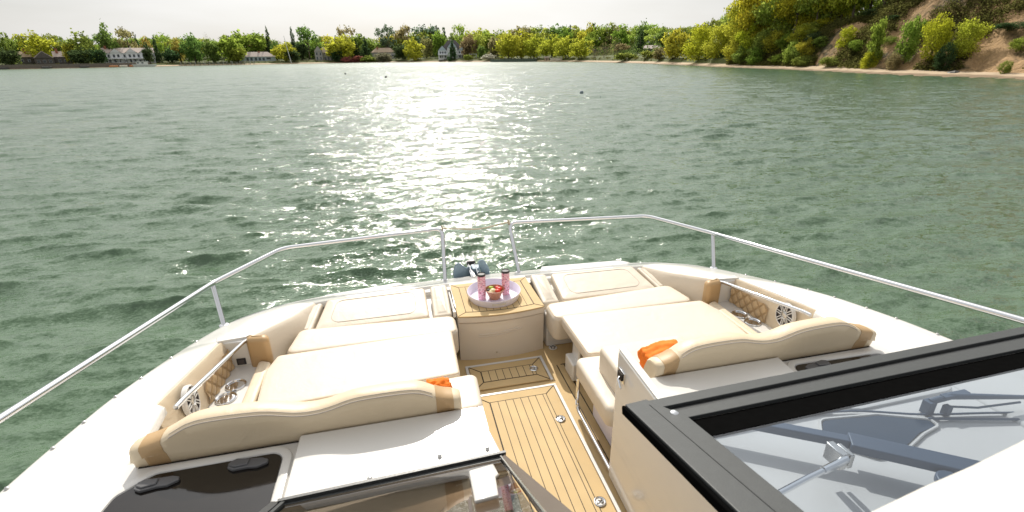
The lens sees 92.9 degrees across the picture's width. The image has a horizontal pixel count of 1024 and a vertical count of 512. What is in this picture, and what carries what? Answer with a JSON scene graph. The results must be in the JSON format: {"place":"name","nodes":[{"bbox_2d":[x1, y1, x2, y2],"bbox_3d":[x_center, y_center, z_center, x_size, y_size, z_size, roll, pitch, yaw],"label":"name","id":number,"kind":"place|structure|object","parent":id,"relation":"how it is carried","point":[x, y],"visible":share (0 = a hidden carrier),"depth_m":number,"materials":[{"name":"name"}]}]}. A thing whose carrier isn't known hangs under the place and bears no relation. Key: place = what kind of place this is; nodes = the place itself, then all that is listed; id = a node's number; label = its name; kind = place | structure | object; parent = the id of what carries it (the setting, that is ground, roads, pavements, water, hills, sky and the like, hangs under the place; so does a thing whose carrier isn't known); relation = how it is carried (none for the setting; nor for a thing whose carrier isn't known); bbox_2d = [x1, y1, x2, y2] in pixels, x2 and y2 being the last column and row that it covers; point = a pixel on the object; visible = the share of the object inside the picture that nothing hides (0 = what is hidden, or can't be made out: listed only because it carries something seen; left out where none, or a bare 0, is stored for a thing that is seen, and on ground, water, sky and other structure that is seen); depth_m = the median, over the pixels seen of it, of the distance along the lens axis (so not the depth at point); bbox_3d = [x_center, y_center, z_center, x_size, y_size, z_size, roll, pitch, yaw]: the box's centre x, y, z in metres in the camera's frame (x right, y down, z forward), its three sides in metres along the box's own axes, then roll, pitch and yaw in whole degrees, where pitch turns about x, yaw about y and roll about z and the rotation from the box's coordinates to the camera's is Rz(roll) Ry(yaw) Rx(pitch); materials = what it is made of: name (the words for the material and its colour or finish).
{"place":"outdoors","nodes":[
{"label":"outdoors","id":0,"kind":"place"},
{"bbox_2d":[0,0,863,54],"label":"sky","id":1,"kind":"structure","parent":0,"point":[174,18],"materials":[{"name":"white"}]},
{"bbox_2d":[0,62,1023,491],"bbox_3d":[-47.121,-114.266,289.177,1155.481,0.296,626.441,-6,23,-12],"label":"water","id":2,"kind":"structure","parent":0,"point":[132,198],"depth_m":13.63,"materials":[{"name":"liquid"}]},
{"bbox_2d":[0,215,1023,511],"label":"motorboat","id":3,"kind":"object","parent":2,"relation":"on","point":[746,393],"visible":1,"depth_m":2.29,"materials":[{"name":"white plastic"}]},
{"bbox_2d":[426,377,452,387],"bbox_3d":[-0.379,0.726,2.534,0.156,0.200,0.082,-3,22,-13],"label":"towel","id":4,"kind":"object","parent":3,"relation":"on","point":[442,381],"visible":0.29,"depth_m":2.50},
{"bbox_2d":[453,260,489,277],"bbox_3d":[-0.387,0.142,4.867,0.317,0.234,0.317,10,25,25],"label":"anchor","id":5,"kind":"object","parent":3,"relation":"attached to","point":[460,270],"visible":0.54,"depth_m":4.82,"materials":[{"name":"grey metal"}]},
{"bbox_2d":[467,278,520,307],"bbox_3d":[-0.153,0.314,4.119,0.453,0.065,0.453,-6,23,-12],"label":"serving tray","id":6,"kind":"object","parent":3,"relation":"on","point":[502,300],"visible":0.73,"depth_m":4.11,"materials":[{"name":"white ceramic"}]},
{"bbox_2d":[477,272,485,299],"bbox_3d":[-0.252,0.252,4.043,0.070,0.231,0.070,-6,23,-12],"label":"tumbler","id":7,"kind":"object","parent":6,"relation":"on","point":[481,281],"visible":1,"depth_m":4.02,"materials":[{"name":"pink plastic"}]},
{"bbox_2d":[485,284,503,299],"bbox_3d":[-0.145,0.312,4.082,0.166,0.087,0.166,-6,23,-12],"label":"bowl","id":8,"kind":"object","parent":6,"relation":"on","point":[495,296],"visible":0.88,"depth_m":4.05,"materials":[{"name":"orange ceramic"}]},
{"bbox_2d":[501,269,509,294],"bbox_3d":[-0.054,0.221,4.123,0.070,0.221,0.070,-6,23,-12],"label":"tumbler","id":9,"kind":"object","parent":6,"relation":"on","point":[505,279],"visible":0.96,"depth_m":4.09,"materials":[{"name":"pink plastic"}]},
{"bbox_2d":[637,339,677,368],"bbox_3d":[0.866,0.607,2.826,0.252,0.224,0.137,-12,30,-11],"label":"towel","id":10,"kind":"object","parent":3,"relation":"on","point":[645,354],"visible":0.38,"depth_m":2.79,"materials":[{"name":"fabric"}]},
{"bbox_2d":[609,346,716,511],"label":"cockpit door","id":11,"kind":"structure","parent":3,"relation":"in","point":[644,480],"depth_m":2.38,"materials":[{"name":"white plastic"}]},
{"bbox_2d":[818,413,938,458],"bbox_3d":[1.674,0.794,2.206,0.585,0.014,0.266,-6,23,-12],"label":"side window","id":12,"kind":"structure","parent":3,"relation":"in","point":[902,429],"depth_m":2.23,"materials":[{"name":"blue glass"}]},
{"bbox_2d":[0,0,1023,79],"bbox_3d":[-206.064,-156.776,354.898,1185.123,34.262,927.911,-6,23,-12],"label":"terrain","id":13,"kind":"structure","parent":0,"point":[990,57],"depth_m":84.39,"materials":[{"name":"beige soil"}]},
{"bbox_2d":[0,47,21,64],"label":"tree","id":14,"kind":"object","parent":13,"relation":"on","point":[5,56],"visible":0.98,"depth_m":306.23,"materials":[{"name":"green plant"}]},
{"bbox_2d":[0,32,21,64],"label":"tree","id":15,"kind":"object","parent":13,"relation":"on","point":[8,44],"visible":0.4,"depth_m":313.71,"materials":[{"name":"green plant"}]},
{"bbox_2d":[17,49,35,63],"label":"house","id":16,"kind":"structure","parent":13,"relation":"on","point":[27,59],"depth_m":332.21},
{"bbox_2d":[11,29,58,56],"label":"tree","id":17,"kind":"object","parent":13,"relation":"on","point":[38,43],"visible":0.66,"depth_m":334.12,"materials":[{"name":"yellow plant"}]},
{"bbox_2d":[41,33,63,51],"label":"tree","id":18,"kind":"object","parent":13,"relation":"on","point":[55,37],"visible":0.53,"depth_m":351.46,"materials":[{"name":"green plant"}]},
{"bbox_2d":[33,48,72,63],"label":"house","id":19,"kind":"structure","parent":13,"relation":"on","point":[40,57],"depth_m":332.81,"materials":[{"name":"grey"}]},
{"bbox_2d":[0,63,149,68],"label":"seawall","id":20,"kind":"object","parent":13,"relation":"on","point":[28,66],"visible":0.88,"depth_m":317.62,"materials":[{"name":"concrete"}]},
{"bbox_2d":[65,48,91,63],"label":"bush","id":21,"kind":"object","parent":13,"relation":"on","point":[74,56],"visible":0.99,"depth_m":329.07,"materials":[{"name":"green plant"}]},
{"bbox_2d":[61,28,100,63],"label":"tree","id":22,"kind":"object","parent":13,"relation":"on","point":[81,41],"visible":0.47,"depth_m":338.23,"materials":[{"name":"green plant"}]},
{"bbox_2d":[88,48,108,62],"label":"bush","id":23,"kind":"object","parent":13,"relation":"on","point":[101,58],"visible":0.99,"depth_m":336.64,"materials":[{"name":"green plant"}]},
{"bbox_2d":[91,19,122,49],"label":"tree","id":24,"kind":"object","parent":13,"relation":"on","point":[102,36],"visible":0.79,"depth_m":359.30,"materials":[{"name":"green plant"}]},
{"bbox_2d":[114,26,140,47],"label":"tree","id":25,"kind":"object","parent":13,"relation":"on","point":[125,33],"visible":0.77,"depth_m":374.89,"materials":[{"name":"green plant"}]},
{"bbox_2d":[101,46,156,62],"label":"house","id":26,"kind":"structure","parent":13,"relation":"on","point":[125,55],"depth_m":364.58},
{"bbox_2d":[141,42,154,63],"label":"evergreen tree","id":27,"kind":"object","parent":13,"relation":"on","point":[147,56],"visible":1,"depth_m":358.33,"materials":[{"name":"green plant"}]},
{"bbox_2d":[154,32,172,61],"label":"tree","id":28,"kind":"object","parent":13,"relation":"on","point":[162,39],"visible":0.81,"depth_m":385.94,"materials":[{"name":"green plant"}]},
{"bbox_2d":[161,48,180,62],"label":"bush","id":29,"kind":"object","parent":13,"relation":"on","point":[169,57],"visible":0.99,"depth_m":378.88,"materials":[{"name":"green plant"}]},
{"bbox_2d":[178,32,205,62],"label":"tree","id":30,"kind":"object","parent":13,"relation":"on","point":[192,42],"visible":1,"depth_m":387.94,"materials":[{"name":"green plant"}]},
{"bbox_2d":[201,38,221,62],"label":"tree","id":31,"kind":"object","parent":13,"relation":"on","point":[209,50],"visible":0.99,"depth_m":394.66,"materials":[{"name":"green plant"}]},
{"bbox_2d":[214,35,244,61],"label":"tree","id":32,"kind":"object","parent":13,"relation":"on","point":[225,43],"visible":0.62,"depth_m":400.95,"materials":[{"name":"green plant"}]},
{"bbox_2d":[225,47,247,61],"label":"tree","id":33,"kind":"object","parent":13,"relation":"on","point":[239,53],"visible":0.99,"depth_m":401.50,"materials":[{"name":"green plant"}]},
{"bbox_2d":[227,29,271,51],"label":"tree","id":34,"kind":"object","parent":13,"relation":"on","point":[256,42],"visible":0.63,"depth_m":434.99,"materials":[{"name":"green plant"}]},
{"bbox_2d":[241,51,275,61],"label":"house","id":35,"kind":"structure","parent":13,"relation":"on","point":[258,56],"depth_m":423.01,"materials":[{"name":"white"}]},
{"bbox_2d":[270,41,299,60],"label":"tree","id":36,"kind":"object","parent":13,"relation":"on","point":[280,51],"visible":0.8,"depth_m":420.47,"materials":[{"name":"yellow plant"}]},
{"bbox_2d":[295,41,308,59],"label":"tree","id":37,"kind":"object","parent":13,"relation":"on","point":[304,50],"visible":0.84,"depth_m":444.62,"materials":[{"name":"green plant"}]},
{"bbox_2d":[295,26,316,59],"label":"tree","id":38,"kind":"object","parent":13,"relation":"on","point":[304,33],"visible":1,"depth_m":447.95,"materials":[{"name":"green plant"}]},
{"bbox_2d":[314,46,332,60],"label":"house","id":39,"kind":"structure","parent":13,"relation":"on","point":[320,54],"depth_m":442.53,"materials":[{"name":"grey"}]},
{"bbox_2d":[320,33,358,58],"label":"tree","id":40,"kind":"object","parent":13,"relation":"on","point":[346,47],"visible":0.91,"depth_m":439.20,"materials":[{"name":"yellow plant"}]},
{"bbox_2d":[346,33,375,55],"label":"tree","id":41,"kind":"object","parent":13,"relation":"on","point":[360,42],"visible":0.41,"depth_m":466.44,"materials":[{"name":"green plant"}]},
{"bbox_2d":[3,57,719,64],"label":"beach grass","id":42,"kind":"structure","parent":13,"relation":"on","point":[461,58],"depth_m":346.90,"materials":[{"name":"green plant"}]},
{"bbox_2d":[371,47,395,57],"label":"house","id":43,"kind":"structure","parent":13,"relation":"on","point":[376,50],"depth_m":462.82,"materials":[{"name":"grey"}]},
{"bbox_2d":[374,24,396,47],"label":"tree","id":44,"kind":"object","parent":13,"relation":"on","point":[385,39],"visible":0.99,"depth_m":470.52,"materials":[{"name":"green plant"}]},
{"bbox_2d":[392,44,406,59],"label":"evergreen bush","id":45,"kind":"object","parent":13,"relation":"on","point":[398,51],"visible":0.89,"depth_m":428.03,"materials":[{"name":"green plant"}]},
{"bbox_2d":[393,25,410,44],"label":"tree","id":46,"kind":"object","parent":13,"relation":"on","point":[401,33],"visible":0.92,"depth_m":465.92,"materials":[{"name":"green plant"}]},
{"bbox_2d":[402,37,425,60],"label":"tree","id":47,"kind":"object","parent":13,"relation":"on","point":[411,49],"visible":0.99,"depth_m":420.64,"materials":[{"name":"yellow plant"}]},
{"bbox_2d":[409,24,436,47],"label":"tree","id":48,"kind":"object","parent":13,"relation":"on","point":[431,30],"visible":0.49,"depth_m":473.58,"materials":[{"name":"green plant"}]},
{"bbox_2d":[419,36,432,57],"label":"tree","id":49,"kind":"object","parent":13,"relation":"on","point":[428,49],"visible":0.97,"depth_m":441.67,"materials":[{"name":"green plant"}]},
{"bbox_2d":[432,30,445,56],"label":"tree","id":50,"kind":"object","parent":13,"relation":"on","point":[439,41],"visible":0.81,"depth_m":440.35,"materials":[{"name":"green plant"}]},
{"bbox_2d":[15,1,887,60],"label":"underwood","id":51,"kind":"object","parent":13,"relation":"on","point":[631,50],"visible":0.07,"depth_m":279.69,"materials":[{"name":"green plant"}]},
{"bbox_2d":[438,40,464,59],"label":"house","id":52,"kind":"structure","parent":13,"relation":"on","point":[444,50],"depth_m":407.14,"materials":[{"name":"grey"}]},
{"bbox_2d":[452,23,466,45],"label":"tree","id":53,"kind":"object","parent":13,"relation":"on","point":[461,28],"visible":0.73,"depth_m":448.47,"materials":[{"name":"green plant"}]},
{"bbox_2d":[459,35,477,56],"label":"tree","id":54,"kind":"object","parent":13,"relation":"on","point":[466,44],"visible":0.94,"depth_m":393.09,"materials":[{"name":"brown plant"}]},
{"bbox_2d":[471,33,486,55],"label":"tree","id":55,"kind":"object","parent":13,"relation":"on","point":[480,41],"visible":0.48,"depth_m":399.49,"materials":[{"name":"green plant"}]},
{"bbox_2d":[487,35,501,57],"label":"tree","id":56,"kind":"object","parent":13,"relation":"on","point":[491,44],"visible":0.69,"depth_m":368.85,"materials":[{"name":"green plant"}]},
{"bbox_2d":[492,31,517,58],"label":"tree","id":57,"kind":"object","parent":13,"relation":"on","point":[507,50],"visible":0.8,"depth_m":346.86,"materials":[{"name":"yellow plant"}]},
{"bbox_2d":[490,58,536,61],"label":"timber bulkhead","id":58,"kind":"object","parent":13,"relation":"on","point":[517,60],"visible":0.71,"depth_m":324.79,"materials":[{"name":"brown wood"}]},
{"bbox_2d":[505,29,533,58],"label":"tree","id":59,"kind":"object","parent":13,"relation":"on","point":[518,49],"visible":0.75,"depth_m":339.81,"materials":[{"name":"yellow plant"}]},
{"bbox_2d":[522,34,544,58],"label":"tree","id":60,"kind":"object","parent":13,"relation":"on","point":[529,47],"visible":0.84,"depth_m":333.03,"materials":[{"name":"green plant"}]},
{"bbox_2d":[536,34,563,57],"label":"tree","id":61,"kind":"object","parent":13,"relation":"on","point":[547,47],"visible":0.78,"depth_m":319.03,"materials":[{"name":"green plant"}]},
{"bbox_2d":[551,35,579,57],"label":"tree","id":62,"kind":"object","parent":13,"relation":"on","point":[563,52],"visible":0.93,"depth_m":301.06,"materials":[{"name":"green plant"}]},
{"bbox_2d":[568,37,593,57],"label":"tree","id":63,"kind":"object","parent":13,"relation":"on","point":[578,50],"visible":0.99,"depth_m":284.34,"materials":[{"name":"green plant"}]},
{"bbox_2d":[576,21,596,45],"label":"tree","id":64,"kind":"object","parent":13,"relation":"on","point":[581,35],"visible":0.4,"depth_m":348.77,"materials":[{"name":"green plant"}]},
{"bbox_2d":[584,23,607,51],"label":"tree","id":65,"kind":"object","parent":13,"relation":"on","point":[598,42],"visible":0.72,"depth_m":316.12,"materials":[{"name":"green plant"}]},
{"bbox_2d":[611,24,629,51],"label":"tree","id":66,"kind":"object","parent":13,"relation":"on","point":[622,37],"visible":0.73,"depth_m":293.39,"materials":[{"name":"green plant"}]},
{"bbox_2d":[635,18,650,48],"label":"tree","id":67,"kind":"object","parent":13,"relation":"on","point":[641,27],"visible":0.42,"depth_m":278.34,"materials":[{"name":"green plant"}]},
{"bbox_2d":[644,26,667,43],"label":"tree","id":68,"kind":"object","parent":13,"relation":"on","point":[648,37],"visible":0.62,"depth_m":267.09,"materials":[{"name":"green plant"}]},
{"bbox_2d":[654,26,668,47],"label":"tree","id":69,"kind":"object","parent":13,"relation":"on","point":[659,36],"visible":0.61,"depth_m":247.16,"materials":[{"name":"green plant"}]},
{"bbox_2d":[658,27,690,58],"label":"tree","id":70,"kind":"object","parent":13,"relation":"on","point":[674,50],"visible":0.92,"depth_m":176.74,"materials":[{"name":"green plant"}]},
{"bbox_2d":[680,21,716,60],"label":"tree","id":71,"kind":"object","parent":13,"relation":"on","point":[692,49],"visible":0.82,"depth_m":155.03,"materials":[{"name":"green plant"}]},
{"bbox_2d":[699,23,730,59],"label":"tree","id":72,"kind":"object","parent":13,"relation":"on","point":[720,37],"visible":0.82,"depth_m":142.73,"materials":[{"name":"green plant"}]},
{"bbox_2d":[719,27,747,60],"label":"tree","id":73,"kind":"object","parent":13,"relation":"on","point":[729,52],"visible":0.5,"depth_m":132.28,"materials":[{"name":"green plant"}]},
{"bbox_2d":[720,0,748,43],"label":"woodland tree","id":74,"kind":"object","parent":13,"relation":"on","point":[731,14],"visible":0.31,"depth_m":133.79,"materials":[{"name":"green plant"}]},
{"bbox_2d":[731,42,751,63],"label":"tree","id":75,"kind":"object","parent":13,"relation":"on","point":[737,56],"visible":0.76,"depth_m":128.13,"materials":[{"name":"green plant"}]},
{"bbox_2d":[733,22,758,56],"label":"tree","id":76,"kind":"object","parent":13,"relation":"on","point":[741,36],"visible":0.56,"depth_m":126.75,"materials":[{"name":"green plant"}]},
{"bbox_2d":[732,0,771,44],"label":"woodland tree","id":77,"kind":"object","parent":13,"relation":"on","point":[746,16],"visible":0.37,"depth_m":126.00,"materials":[{"name":"green plant"}]},
{"bbox_2d":[745,47,766,64],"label":"tree","id":78,"kind":"object","parent":13,"relation":"on","point":[751,59],"visible":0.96,"depth_m":122.27,"materials":[{"name":"green plant"}]},
{"bbox_2d":[746,28,775,59],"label":"tree","id":79,"kind":"object","parent":13,"relation":"on","point":[757,40],"visible":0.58,"depth_m":121.13,"materials":[{"name":"green plant"}]},
{"bbox_2d":[749,0,794,35],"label":"woodland tree","id":80,"kind":"object","parent":13,"relation":"on","point":[763,7],"visible":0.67,"depth_m":119.75,"materials":[{"name":"green plant"}]},
{"bbox_2d":[760,29,786,53],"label":"tree","id":81,"kind":"object","parent":13,"relation":"on","point":[775,36],"visible":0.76,"depth_m":118.23,"materials":[{"name":"green plant"}]},
{"bbox_2d":[774,29,797,49],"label":"tree","id":82,"kind":"object","parent":13,"relation":"on","point":[781,42],"visible":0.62,"depth_m":115.19,"materials":[{"name":"green plant"}]},
{"bbox_2d":[781,39,799,62],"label":"tree","id":83,"kind":"object","parent":13,"relation":"on","point":[790,46],"visible":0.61,"depth_m":110.22,"materials":[{"name":"green plant"}]},
{"bbox_2d":[771,0,815,32],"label":"woodland tree","id":84,"kind":"object","parent":13,"relation":"on","point":[788,5],"visible":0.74,"depth_m":113.80,"materials":[{"name":"green plant"}]},
{"bbox_2d":[785,23,812,42],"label":"tree","id":85,"kind":"object","parent":13,"relation":"on","point":[800,32],"visible":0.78,"depth_m":110.99,"materials":[{"name":"green plant"}]},
{"bbox_2d":[791,55,817,66],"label":"shrub","id":86,"kind":"object","parent":13,"relation":"on","point":[800,60],"visible":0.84,"depth_m":104.96,"materials":[{"name":"green plant"}]},
{"bbox_2d":[795,37,815,57],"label":"tree","id":87,"kind":"object","parent":13,"relation":"on","point":[808,51],"visible":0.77,"depth_m":105.74,"materials":[{"name":"green plant"}]},
{"bbox_2d":[792,0,840,28],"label":"woodland tree","id":88,"kind":"object","parent":13,"relation":"on","point":[802,7],"visible":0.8,"depth_m":109.32,"materials":[{"name":"green plant"}]},
{"bbox_2d":[805,0,851,18],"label":"woodland tree","id":89,"kind":"object","parent":13,"relation":"on","point":[817,8],"visible":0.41,"depth_m":107.42,"materials":[{"name":"green plant"}]},
{"bbox_2d":[818,55,840,66],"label":"shrub","id":90,"kind":"object","parent":13,"relation":"on","point":[826,61],"visible":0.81,"depth_m":96.32,"materials":[{"name":"green plant"}]},
{"bbox_2d":[834,24,858,49],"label":"tree","id":91,"kind":"object","parent":13,"relation":"on","point":[846,34],"visible":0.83,"depth_m":95.35,"materials":[{"name":"green plant"}]},
{"bbox_2d":[826,0,877,16],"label":"woodland tree","id":92,"kind":"object","parent":13,"relation":"on","point":[840,2],"visible":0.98,"depth_m":102.83,"materials":[{"name":"green plant"}]},
{"bbox_2d":[848,39,865,51],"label":"shrub","id":93,"kind":"object","parent":13,"relation":"on","point":[855,45],"visible":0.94,"depth_m":92.71,"materials":[{"name":"green plant"}]},
{"bbox_2d":[851,0,882,15],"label":"woodland tree","id":94,"kind":"object","parent":13,"relation":"on","point":[867,5],"visible":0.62,"depth_m":102.08,"materials":[{"name":"green plant"}]},
{"bbox_2d":[860,51,881,68],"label":"shrub","id":95,"kind":"object","parent":13,"relation":"on","point":[864,61],"visible":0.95,"depth_m":85.52,"materials":[{"name":"green plant"}]},
{"bbox_2d":[725,0,1023,70],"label":"bluff scrub","id":96,"kind":"object","parent":13,"relation":"on","point":[890,6],"visible":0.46,"depth_m":88.41,"materials":[{"name":"green plant"}]},
{"bbox_2d":[863,16,887,67],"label":"tree","id":97,"kind":"object","parent":13,"relation":"on","point":[877,41],"visible":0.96,"depth_m":84.57,"materials":[{"name":"green plant"}]},
{"bbox_2d":[885,52,903,70],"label":"shrub","id":98,"kind":"object","parent":13,"relation":"on","point":[894,62],"visible":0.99,"depth_m":80.19,"materials":[{"name":"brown plant"}]},
{"bbox_2d":[893,13,928,63],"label":"tree","id":99,"kind":"object","parent":13,"relation":"on","point":[908,48],"visible":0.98,"depth_m":78.87,"materials":[{"name":"green plant"}]},
{"bbox_2d":[918,12,954,62],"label":"tree","id":100,"kind":"object","parent":13,"relation":"on","point":[943,31],"visible":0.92,"depth_m":74.66,"materials":[{"name":"green plant"}]},
{"bbox_2d":[932,41,958,70],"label":"shrub","id":101,"kind":"object","parent":13,"relation":"on","point":[940,57],"visible":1,"depth_m":72.91,"materials":[{"name":"green plant"}]},
{"bbox_2d":[941,16,995,57],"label":"tree","id":102,"kind":"object","parent":13,"relation":"on","point":[978,32],"visible":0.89,"depth_m":71.94,"materials":[{"name":"green plant"}]},
{"bbox_2d":[997,60,1013,73],"bbox_3d":[65.819,-25.125,64.875,1.767,2.020,1.362,3,23,9],"label":"shrub","id":103,"kind":"object","parent":13,"relation":"on","point":[1006,67],"visible":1,"depth_m":64.83,"materials":[{"name":"green plant"}]},
{"bbox_2d":[992,21,1023,30],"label":"shrub","id":104,"kind":"object","parent":13,"relation":"on","point":[1007,25],"visible":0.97,"depth_m":70.28,"materials":[{"name":"green plant"}]},
{"bbox_2d":[1007,37,1023,51],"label":"shrub","id":105,"kind":"object","parent":13,"relation":"on","point":[1018,45],"visible":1,"depth_m":67.50,"materials":[{"name":"green plant"}]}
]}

